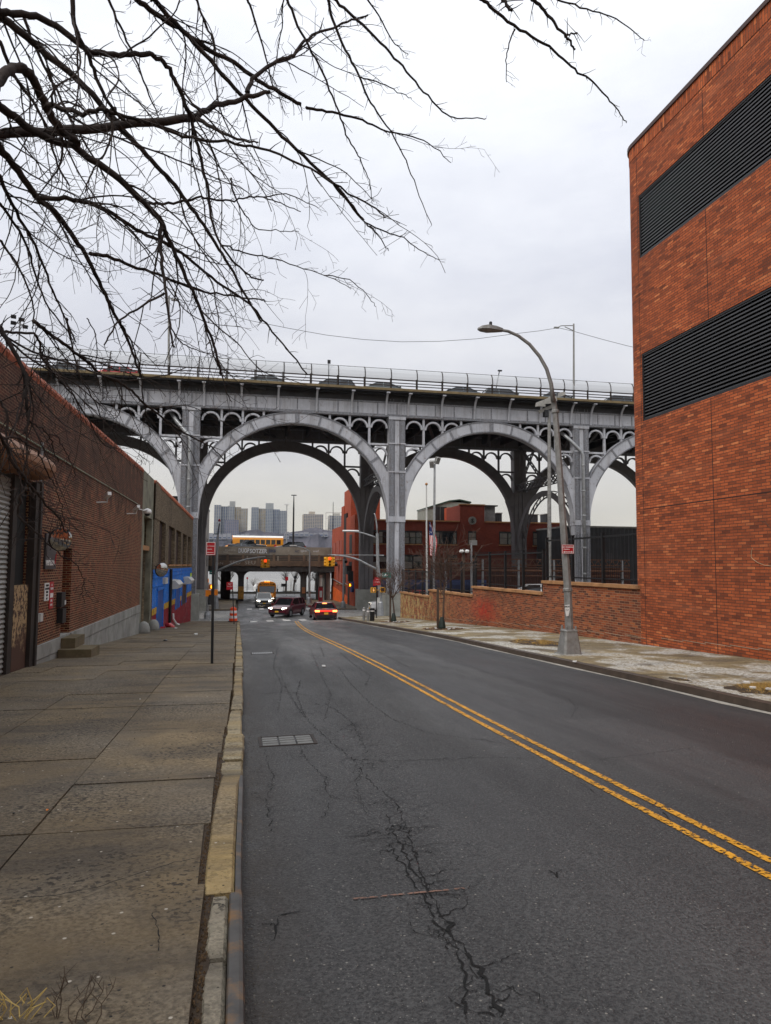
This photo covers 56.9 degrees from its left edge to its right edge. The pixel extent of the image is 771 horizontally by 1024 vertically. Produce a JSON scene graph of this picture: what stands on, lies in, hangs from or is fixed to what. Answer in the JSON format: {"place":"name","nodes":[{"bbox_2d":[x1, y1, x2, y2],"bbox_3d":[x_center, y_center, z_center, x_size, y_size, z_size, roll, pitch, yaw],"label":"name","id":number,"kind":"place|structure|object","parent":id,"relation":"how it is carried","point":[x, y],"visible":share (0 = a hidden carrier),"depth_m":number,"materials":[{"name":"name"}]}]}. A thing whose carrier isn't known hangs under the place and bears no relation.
{"place":"outdoors","nodes":[
{"label":"outdoors","id":0,"kind":"place"},
{"bbox_2d":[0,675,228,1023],"bbox_3d":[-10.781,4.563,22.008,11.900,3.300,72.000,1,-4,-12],"label":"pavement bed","id":1,"kind":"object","parent":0,"point":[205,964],"visible":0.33,"depth_m":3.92,"materials":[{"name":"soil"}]},
{"bbox_2d":[0,621,236,1023],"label":"pavement","id":2,"kind":"structure","parent":0,"point":[45,940],"depth_m":5.56,"materials":[{"name":"concrete"}]},
{"bbox_2d":[0,963,115,1023],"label":"grass patch","id":3,"kind":"object","parent":2,"relation":"on","point":[36,999],"visible":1,"depth_m":2.91,"materials":[{"name":"plant"}]},
{"bbox_2d":[57,634,99,657],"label":"steps","id":4,"kind":"structure","parent":2,"relation":"on","point":[72,645],"depth_m":19.89,"materials":[{"name":"concrete"}]},
{"bbox_2d":[5,678,207,950],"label":"pavement cracks","id":5,"kind":"object","parent":2,"relation":"on","point":[119,879],"visible":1,"depth_m":4.17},
{"bbox_2d":[139,621,149,633],"bbox_3d":[-12.323,5.907,36.230,0.640,0.650,0.624,1,-4,-12],"label":"guard stone","id":6,"kind":"object","parent":2,"relation":"on","point":[144,627],"visible":0.8,"depth_m":36.01,"materials":[{"name":"grey concrete"}]},
{"bbox_2d":[189,641,235,1023],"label":"soil crumbs","id":7,"kind":"object","parent":2,"relation":"on","point":[195,1020],"visible":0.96,"depth_m":3.82,"materials":[{"name":"soil"}]},
{"bbox_2d":[211,555,214,663],"bbox_3d":[-4.346,2.333,17.884,0.100,3.112,0.068,1,-4,-12],"label":"sign post","id":8,"kind":"object","parent":2,"relation":"on","point":[212,610],"visible":0.96,"depth_m":17.84,"materials":[{"name":"black metal"}]},
{"bbox_2d":[206,542,215,554],"bbox_3d":[-4.406,0.924,17.928,0.235,0.330,0.017,1,-4,-12],"label":"no standing sign","id":9,"kind":"object","parent":8,"relation":"attached to","point":[210,548],"visible":1,"depth_m":17.92,"materials":[{"name":"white metal"}]},
{"bbox_2d":[202,896,227,1023],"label":"kerb","id":10,"kind":"structure","parent":2,"relation":"on","point":[214,1001],"depth_m":3.42,"materials":[{"name":"concrete"}]},
{"bbox_2d":[0,0,650,603],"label":"bare tree","id":11,"kind":"object","parent":2,"relation":"on","point":[60,134],"visible":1,"depth_m":3.98,"materials":[{"name":"brown plant"}]},
{"bbox_2d":[209,598,235,610],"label":"pavement","id":12,"kind":"structure","parent":0,"point":[225,604],"depth_m":88.68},
{"bbox_2d":[173,496,209,588],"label":"grey building","id":13,"kind":"structure","parent":12,"relation":"on","point":[206,556],"depth_m":95.81,"materials":[{"name":"paint"}]},
{"bbox_2d":[214,519,269,608],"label":"traffic signal","id":14,"kind":"object","parent":12,"relation":"on","point":[265,563],"visible":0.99,"depth_m":78.27,"materials":[{"name":"metal"}]},
{"bbox_2d":[208,571,331,590],"bbox_3d":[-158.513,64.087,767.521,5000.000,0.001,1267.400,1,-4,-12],"label":"river","id":15,"kind":"structure","parent":0,"point":[276,578],"depth_m":334.59,"materials":[{"name":"liquid"}]},
{"bbox_2d":[209,527,331,547],"bbox_3d":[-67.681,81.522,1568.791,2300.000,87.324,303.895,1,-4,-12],"label":"hills","id":16,"kind":"structure","parent":0,"point":[316,540],"depth_m":1454.43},
{"bbox_2d":[209,533,248,538],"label":"ridge building","id":17,"kind":"structure","parent":16,"relation":"on","point":[222,536],"depth_m":1422.39,"materials":[{"name":"concrete"}]},
{"bbox_2d":[214,501,247,533],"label":"apartment tower","id":18,"kind":"structure","parent":16,"relation":"on","point":[230,512],"depth_m":1472.18,"materials":[{"name":"concrete"}]},
{"bbox_2d":[224,520,238,535],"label":"apartment tower","id":19,"kind":"structure","parent":16,"relation":"on","point":[232,527],"depth_m":1438.34,"materials":[{"name":"concrete"}]},
{"bbox_2d":[251,503,285,533],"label":"apartment tower","id":20,"kind":"structure","parent":16,"relation":"on","point":[269,518],"depth_m":1487.26,"materials":[{"name":"concrete"}]},
{"bbox_2d":[284,532,327,536],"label":"ridge building","id":21,"kind":"structure","parent":16,"relation":"on","point":[303,534],"depth_m":1455.55,"materials":[{"name":"concrete"}]},
{"bbox_2d":[302,512,322,529],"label":"apartment tower","id":22,"kind":"structure","parent":16,"relation":"on","point":[311,520],"depth_m":1502.77,"materials":[{"name":"beige concrete"}]},
{"bbox_2d":[328,513,340,530],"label":"apartment tower","id":23,"kind":"structure","parent":16,"relation":"on","point":[334,521],"depth_m":1522.22,"materials":[{"name":"concrete"}]},
{"bbox_2d":[238,599,308,610],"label":"road","id":24,"kind":"structure","parent":0,"point":[245,604],"depth_m":86.79,"materials":[{"name":"asphalt"}]},
{"bbox_2d":[254,592,273,607],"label":"suv car","id":25,"kind":"object","parent":24,"relation":"on","point":[263,598],"visible":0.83,"depth_m":83.16,"materials":[{"name":"silver metal"}]},
{"bbox_2d":[256,580,277,602],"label":"school bus","id":26,"kind":"object","parent":24,"relation":"on","point":[266,586],"visible":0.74,"depth_m":94.15,"materials":[{"name":"yellow metal"}]},
{"bbox_2d":[208,546,334,600],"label":"highway overpass","id":27,"kind":"object","parent":24,"relation":"on","point":[288,559],"visible":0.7,"depth_m":104.16,"materials":[{"name":"concrete"}]},
{"bbox_2d":[226,535,282,546],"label":"school bus","id":28,"kind":"object","parent":27,"relation":"on","point":[271,541],"visible":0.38,"depth_m":118.13,"materials":[{"name":"yellow metal"}]},
{"bbox_2d":[199,608,369,621],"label":"crosswalk paint","id":29,"kind":"object","parent":24,"relation":"on","point":[222,616],"visible":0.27,"depth_m":68.43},
{"bbox_2d":[218,594,330,598],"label":"riverside road","id":30,"kind":"structure","parent":0,"point":[252,596],"depth_m":125.29,"materials":[{"name":"asphalt"}]},
{"bbox_2d":[225,593,330,1020],"bbox_3d":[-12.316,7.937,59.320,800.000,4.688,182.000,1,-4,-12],"label":"ground","id":31,"kind":"structure","parent":0,"point":[236,606],"depth_m":32.79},
{"bbox_2d":[0,341,143,674],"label":"brick warehouse","id":32,"kind":"structure","parent":31,"relation":"on","point":[27,639],"depth_m":20.54,"materials":[{"name":"brick"}]},
{"bbox_2d":[43,533,56,568],"bbox_3d":[-8.823,1.042,18.731,0.062,0.920,1.060,1,-4,-12],"label":"wall sign","id":33,"kind":"object","parent":32,"relation":"attached to","point":[51,555],"visible":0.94,"depth_m":18.50,"materials":[{"name":"grey metal"}]},
{"bbox_2d":[48,582,53,608],"bbox_3d":[-8.920,2.218,18.972,0.021,0.710,0.380,1,-4,-12],"label":"warning sign","id":34,"kind":"object","parent":32,"relation":"attached to","point":[51,588],"visible":1,"depth_m":18.95,"materials":[{"name":"red metal"}]},
{"bbox_2d":[44,527,71,550],"bbox_3d":[-8.348,0.685,17.913,0.740,0.603,0.507,0,-4,-1],"label":"convex mirror","id":35,"kind":"object","parent":32,"relation":"attached to","point":[58,547],"visible":0.77,"depth_m":17.84,"materials":[{"name":"grey mirror"}]},
{"bbox_2d":[56,592,65,622],"bbox_3d":[-9.030,2.660,19.797,0.157,0.850,0.500,1,-4,-12],"label":"meter box","id":36,"kind":"object","parent":32,"relation":"attached to","point":[61,602],"visible":1,"depth_m":19.64,"materials":[{"name":"grey metal"}]},
{"bbox_2d":[127,505,151,515],"bbox_3d":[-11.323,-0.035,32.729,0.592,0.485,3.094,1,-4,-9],"label":"security camera","id":37,"kind":"object","parent":32,"relation":"attached to","point":[147,512],"visible":1,"depth_m":33.39,"materials":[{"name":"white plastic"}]},
{"bbox_2d":[139,470,153,623],"bbox_3d":[-13.215,2.558,38.597,0.500,9.220,4.860,1,-4,-12],"label":"entry bay","id":38,"kind":"object","parent":31,"relation":"on","point":[148,494],"visible":0.43,"depth_m":40.15,"materials":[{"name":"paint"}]},
{"bbox_2d":[141,480,193,627],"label":"beige building","id":39,"kind":"structure","parent":31,"relation":"on","point":[171,591],"depth_m":48.53,"materials":[{"name":"brick"}]},
{"bbox_2d":[158,523,161,563],"bbox_3d":[-13.898,1.975,43.982,0.477,2.776,2.533,1,-4,-12],"label":"window","id":40,"kind":"structure","parent":39,"relation":"in","point":[160,530],"depth_m":44.61,"materials":[{"name":"glass"}]},
{"bbox_2d":[156,586,164,627],"bbox_3d":[-13.765,6.013,43.461,0.090,2.888,2.355,1,-4,-8],"label":"doorway","id":41,"kind":"structure","parent":39,"relation":"in","point":[160,591],"depth_m":43.63,"materials":[{"name":"blue paint"}]},
{"bbox_2d":[155,562,167,576],"bbox_3d":[-13.039,3.333,41.091,0.859,0.841,0.644,1,-4,-12],"label":"convex mirror","id":42,"kind":"object","parent":39,"relation":"attached to","point":[161,569],"visible":1,"depth_m":40.98,"materials":[{"name":"black metal"}]},
{"bbox_2d":[168,528,174,565],"bbox_3d":[-14.427,2.307,47.661,0.330,2.646,2.766,1,-4,-8],"label":"window","id":43,"kind":"structure","parent":39,"relation":"in","point":[170,530],"depth_m":48.23,"materials":[{"name":"glass"}]},
{"bbox_2d":[175,588,179,609],"bbox_3d":[-14.774,5.993,50.602,0.090,1.844,2.079,1,-4,-8],"label":"blocked window","id":44,"kind":"structure","parent":39,"relation":"in","point":[177,591],"depth_m":50.60,"materials":[{"name":"blue paint"}]},
{"bbox_2d":[181,581,186,605],"bbox_3d":[-15.229,6.087,53.816,0.090,1.856,2.516,1,-4,-8],"label":"doorway","id":45,"kind":"structure","parent":39,"relation":"in","point":[184,587],"depth_m":53.67,"materials":[{"name":"black metal"}]},
{"bbox_2d":[4,344,635,620],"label":"steel viaduct","id":46,"kind":"object","parent":31,"relation":"on","point":[364,420],"visible":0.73,"depth_m":67.32,"materials":[{"name":"metal"}]},
{"bbox_2d":[167,296,176,371],"bbox_3d":[-18.605,-15.217,61.781,0.787,7.225,0.220,1,-4,-12],"label":"bridge lamp","id":47,"kind":"object","parent":46,"relation":"on","point":[172,299],"visible":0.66,"depth_m":61.68,"materials":[{"name":"metal"}]},
{"bbox_2d":[246,375,285,381],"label":"viaduct car","id":48,"kind":"object","parent":46,"relation":"on","point":[263,379],"visible":0.06,"depth_m":66.02,"materials":[{"name":"grey metal"}]},
{"bbox_2d":[318,378,355,385],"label":"viaduct car","id":49,"kind":"object","parent":46,"relation":"on","point":[333,383],"visible":0.05,"depth_m":68.06,"materials":[{"name":"grey paint"}]},
{"bbox_2d":[482,388,518,394],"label":"viaduct car","id":50,"kind":"object","parent":46,"relation":"on","point":[500,392],"visible":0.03,"depth_m":71.38,"materials":[{"name":"grey metal"}]},
{"bbox_2d":[554,324,574,397],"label":"bridge lamp","id":51,"kind":"object","parent":46,"relation":"on","point":[573,325],"visible":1,"depth_m":69.34,"materials":[{"name":"metal"}]},
{"bbox_2d":[182,302,630,346],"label":"overhead cable","id":52,"kind":"object","parent":51,"relation":"attached to","point":[415,341],"visible":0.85,"depth_m":66.28,"materials":[{"name":"black metal"}]},
{"bbox_2d":[400,580,645,643],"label":"retaining wall","id":53,"kind":"structure","parent":31,"relation":"on","point":[608,611],"depth_m":30.55,"materials":[{"name":"brick"}]},
{"bbox_2d":[402,569,430,594],"bbox_3d":[2.259,5.239,53.543,0.130,1.790,8.680,1,-4,-12],"label":"picket fence","id":54,"kind":"object","parent":53,"relation":"on","point":[422,582],"visible":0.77,"depth_m":53.43,"materials":[{"name":"black metal"}]},
{"bbox_2d":[431,561,474,592],"bbox_3d":[4.101,4.051,44.670,0.130,1.890,9.130,1,-4,-12],"label":"picket fence","id":55,"kind":"object","parent":53,"relation":"on","point":[450,588],"visible":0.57,"depth_m":42.92,"materials":[{"name":"black metal"}]},
{"bbox_2d":[475,549,544,591],"bbox_3d":[5.999,2.879,35.525,0.130,1.880,9.230,1,-4,-12],"label":"picket fence","id":56,"kind":"object","parent":53,"relation":"on","point":[511,558],"visible":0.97,"depth_m":34.66,"materials":[{"name":"black metal"}]},
{"bbox_2d":[437,558,630,590],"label":"fence","id":57,"kind":"object","parent":53,"relation":"on","point":[501,569],"visible":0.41,"depth_m":77.67,"materials":[{"name":"metal"}]},
{"bbox_2d":[545,529,637,582],"bbox_3d":[7.725,1.759,27.211,0.130,1.870,7.430,1,-4,-12],"label":"picket fence","id":58,"kind":"object","parent":53,"relation":"on","point":[603,578],"visible":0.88,"depth_m":26.66,"materials":[{"name":"black metal"}]},
{"bbox_2d":[627,0,770,660],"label":"brick building","id":59,"kind":"structure","parent":31,"relation":"on","point":[699,152],"depth_m":20.23,"materials":[{"name":"red brick"}]},
{"bbox_2d":[198,610,375,621],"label":"avenue road","id":60,"kind":"structure","parent":0,"point":[251,615],"depth_m":67.39,"materials":[{"name":"asphalt"}]},
{"bbox_2d":[204,579,217,618],"bbox_3d":[-15.238,7.565,62.030,1.120,3.490,0.915,1,-4,-12],"label":"pedestrian signal","id":61,"kind":"object","parent":60,"relation":"on","point":[207,614],"visible":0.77,"depth_m":61.77,"materials":[{"name":"metal"}]},
{"bbox_2d":[268,597,305,616],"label":"suv car","id":62,"kind":"object","parent":60,"relation":"on","point":[288,606],"visible":1,"depth_m":65.74,"materials":[{"name":"red paint"}]},
{"bbox_2d":[308,602,336,619],"bbox_3d":[-5.300,8.291,59.922,2.240,1.470,5.012,1,-4,-12],"label":"sedan car","id":63,"kind":"object","parent":60,"relation":"on","point":[322,610],"visible":0.99,"depth_m":57.84,"materials":[{"name":"red paint"}]},
{"bbox_2d":[535,392,564,579],"bbox_3d":[15.036,-0.952,64.469,2.688,20.259,0.750,1,-4,-12],"label":"floodlight pole","id":64,"kind":"object","parent":60,"relation":"on","point":[546,411],"visible":0.82,"depth_m":64.67,"materials":[{"name":"weathered steel"}]},
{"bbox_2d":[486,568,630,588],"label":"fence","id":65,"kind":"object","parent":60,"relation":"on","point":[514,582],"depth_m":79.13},
{"bbox_2d":[536,525,637,584],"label":"dark shed","id":66,"kind":"structure","parent":60,"relation":"on","point":[555,532],"depth_m":85.36,"materials":[{"name":"grey paint"}]},
{"bbox_2d":[305,599,356,609],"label":"pavement","id":67,"kind":"structure","parent":0,"point":[337,604],"depth_m":89.66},
{"bbox_2d":[290,545,311,603],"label":"street lamp","id":68,"kind":"object","parent":67,"relation":"on","point":[309,599],"visible":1,"depth_m":93.05,"materials":[{"name":"metal"}]},
{"bbox_2d":[313,572,331,599],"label":"pillar","id":69,"kind":"structure","parent":67,"relation":"on","point":[323,579],"depth_m":104.83,"materials":[{"name":"grey paint"}]},
{"bbox_2d":[340,559,352,607],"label":"pedestrian signal","id":70,"kind":"object","parent":67,"relation":"on","point":[350,579],"visible":0.98,"depth_m":81.79,"materials":[{"name":"metal"}]},
{"bbox_2d":[331,490,559,605],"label":"red building","id":71,"kind":"structure","parent":67,"relation":"on","point":[494,535],"depth_m":90.99,"materials":[{"name":"painted brick"},{"name":"bright brick"},{"name":"dark glass"}]},
{"bbox_2d":[373,555,385,569],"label":"window","id":72,"kind":"structure","parent":71,"relation":"in","point":[382,564],"depth_m":88.41,"materials":[{"name":"glass"}]},
{"bbox_2d":[379,530,385,544],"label":"window","id":73,"kind":"structure","parent":71,"relation":"in","point":[382,533],"depth_m":88.68,"materials":[{"name":"glass"}]},
{"bbox_2d":[405,531,421,544],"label":"window","id":74,"kind":"structure","parent":71,"relation":"in","point":[411,537],"depth_m":89.47,"materials":[{"name":"glass"}]},
{"bbox_2d":[405,555,422,569],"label":"window","id":75,"kind":"structure","parent":71,"relation":"in","point":[410,558],"depth_m":89.25,"materials":[{"name":"glass"}]},
{"bbox_2d":[417,499,470,519],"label":"rooftop penthouse","id":76,"kind":"object","parent":71,"relation":"on","point":[439,511],"visible":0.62,"depth_m":101.06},
{"bbox_2d":[435,531,456,544],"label":"window","id":77,"kind":"structure","parent":71,"relation":"in","point":[449,534],"depth_m":90.34,"materials":[{"name":"glass"}]},
{"bbox_2d":[484,505,497,520],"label":"stair bulkhead","id":78,"kind":"object","parent":71,"relation":"on","point":[489,512],"visible":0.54,"depth_m":93.90,"materials":[{"name":"metal"}]},
{"bbox_2d":[499,531,510,545],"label":"window","id":79,"kind":"structure","parent":71,"relation":"in","point":[504,537],"depth_m":91.92,"materials":[{"name":"glass"}]},
{"bbox_2d":[0,0,763,533],"label":"sky","id":80,"kind":"structure","parent":0,"point":[543,243],"materials":[{"name":"white"}]},
{"bbox_2d":[237,619,770,1023],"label":"road","id":81,"kind":"structure","parent":0,"point":[644,882],"depth_m":5.27,"materials":[{"name":"asphalt"}]},
{"bbox_2d":[204,621,242,919],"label":"kerb","id":82,"kind":"structure","parent":81,"relation":"on","point":[220,872],"depth_m":5.16,"materials":[{"name":"concrete"}]},
{"bbox_2d":[221,622,244,775],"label":"kerb","id":83,"kind":"structure","parent":81,"relation":"on","point":[233,754],"depth_m":8.73,"materials":[{"name":"concrete"}]},
{"bbox_2d":[225,775,244,1023],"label":"kerb nosing","id":84,"kind":"object","parent":81,"relation":"on","point":[235,1000],"visible":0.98,"depth_m":3.57,"materials":[{"name":"metal"}]},
{"bbox_2d":[241,634,299,1022],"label":"gutter grit","id":85,"kind":"object","parent":81,"relation":"on","point":[252,882],"visible":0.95,"depth_m":4.29,"materials":[{"name":"gravel"}]},
{"bbox_2d":[258,734,317,746],"bbox_3d":[-1.246,2.900,8.998,0.710,0.064,0.600,1,-4,-12],"label":"utility cover","id":86,"kind":"object","parent":81,"relation":"on","point":[285,740],"visible":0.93,"depth_m":8.97,"materials":[{"name":"grey metal"}]},
{"bbox_2d":[353,887,465,898],"bbox_3d":[0.158,2.341,4.367,0.742,0.012,0.022,1,-4,-10],"label":"spray mark","id":87,"kind":"object","parent":81,"relation":"on","point":[407,893],"visible":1,"depth_m":4.36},
{"bbox_2d":[246,639,691,1023],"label":"road cracks","id":88,"kind":"object","parent":81,"relation":"on","point":[480,973],"visible":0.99,"depth_m":4.42,"materials":[{"name":"asphalt"}]},
{"bbox_2d":[295,621,770,879],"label":"line","id":89,"kind":"object","parent":81,"relation":"on","point":[655,815],"visible":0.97,"depth_m":6.56,"materials":[{"name":"yellow paint"}]},
{"bbox_2d":[297,621,770,861],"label":"line","id":90,"kind":"object","parent":81,"relation":"on","point":[705,827],"visible":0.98,"depth_m":6.85,"materials":[{"name":"yellow paint"}]},
{"bbox_2d":[341,618,770,711],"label":"kerb","id":91,"kind":"structure","parent":81,"relation":"on","point":[753,703],"depth_m":15.63,"materials":[{"name":"concrete"}]},
{"bbox_2d":[343,620,770,713],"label":"gutter","id":92,"kind":"object","parent":81,"relation":"on","point":[725,703],"visible":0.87,"depth_m":14.73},
{"bbox_2d":[338,616,770,701],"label":"pavement","id":93,"kind":"structure","parent":0,"point":[712,671],"depth_m":18.77,"materials":[{"name":"concrete"}]},
{"bbox_2d":[324,513,384,615],"bbox_3d":[-2.722,4.613,63.119,5.445,9.160,0.805,1,-4,-12],"label":"traffic signal","id":94,"kind":"object","parent":93,"relation":"on","point":[329,561],"visible":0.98,"depth_m":63.23,"materials":[{"name":"galvanised steel"},{"name":"yellow enamel"}]},
{"bbox_2d":[379,621,409,622],"bbox_3d":[0.590,7.168,46.433,2.093,0.191,3.522,1,-4,-12],"label":"tree pit","id":95,"kind":"object","parent":93,"relation":"on","point":[394,621],"visible":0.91,"depth_m":45.89,"materials":[{"name":"soil"}]},
{"bbox_2d":[366,558,417,612],"bbox_3d":[0.738,5.023,46.679,3.888,4.383,3.946,3,-5,-31],"label":"young tree","id":96,"kind":"object","parent":95,"relation":"in","point":[381,575],"visible":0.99,"depth_m":46.28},
{"bbox_2d":[422,627,463,629],"bbox_3d":[2.817,5.713,34.836,2.093,0.178,3.082,1,-4,-12],"label":"tree pit","id":97,"kind":"object","parent":93,"relation":"on","point":[446,628],"visible":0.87,"depth_m":34.41,"materials":[{"name":"soil"}]},
{"bbox_2d":[404,523,484,616],"bbox_3d":[3.133,3.132,35.295,4.460,5.284,2.691,1,-4,-12],"label":"young tree","id":98,"kind":"object","parent":97,"relation":"in","point":[437,566],"visible":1,"depth_m":35.09,"materials":[{"name":"plant"}]},
{"bbox_2d":[477,321,581,654],"bbox_3d":[4.068,-0.702,20.300,3.029,9.448,0.620,1,-4,-12],"label":"street lamp","id":99,"kind":"object","parent":93,"relation":"on","point":[568,643],"visible":0.98,"depth_m":20.33,"materials":[{"name":"metal"}]},
{"bbox_2d":[562,545,573,553],"bbox_3d":[5.195,1.058,20.240,0.370,0.260,0.017,1,-4,-12],"label":"no standing sign","id":100,"kind":"object","parent":99,"relation":"attached to","point":[567,549],"visible":1,"depth_m":20.23,"materials":[{"name":"red metal"}]},
{"bbox_2d":[509,639,558,645],"bbox_3d":[5.242,4.437,24.372,1.880,0.238,3.743,1,-4,-12],"label":"grass patch","id":101,"kind":"object","parent":93,"relation":"on","point":[540,642],"visible":0.88,"depth_m":24.21,"materials":[{"name":"plant"}]},
{"bbox_2d":[719,681,770,693],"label":"grass patch","id":102,"kind":"object","parent":93,"relation":"on","point":[754,687],"visible":0.98,"depth_m":12.85,"materials":[{"name":"plant"}]},
{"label":"park strip","id":103,"kind":"structure","parent":0,"visible":0},
{"bbox_2d":[218,591,330,593],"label":"kerb barrier","id":104,"kind":"object","parent":103,"relation":"on","point":[245,592],"depth_m":135.43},
{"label":"pavement bed","id":105,"kind":"structure","parent":0,"visible":0},
{"bbox_2d":[425,483,427,594],"bbox_3d":[3.225,3.012,55.724,0.296,10.692,0.240,1,-4,-12],"label":"flagpole","id":106,"kind":"object","parent":105,"relation":"on","point":[426,484],"visible":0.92,"depth_m":55.73,"materials":[{"name":"metal"}]},
{"bbox_2d":[429,522,436,554],"bbox_3d":[3.720,2.121,55.790,0.654,2.734,0.240,1,-4,-12],"label":"flag","id":107,"kind":"object","parent":106,"relation":"attached to","point":[430,536],"visible":0.66,"depth_m":55.78,"materials":[{"name":"fabric"}]},
{"bbox_2d":[429,457,440,588],"bbox_3d":[3.700,1.932,53.749,0.918,12.355,0.591,1,-4,-12],"label":"floodlight pole","id":108,"kind":"object","parent":105,"relation":"on","point":[435,461],"visible":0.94,"depth_m":54.02,"materials":[{"name":"metal"}]},
{"bbox_2d":[459,542,471,593],"bbox_3d":[5.892,5.024,51.923,1.110,5.741,0.549,1,-4,-12],"label":"camera pole","id":109,"kind":"object","parent":105,"relation":"on","point":[463,551],"visible":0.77,"depth_m":52.05,"materials":[{"name":"grey metal"}]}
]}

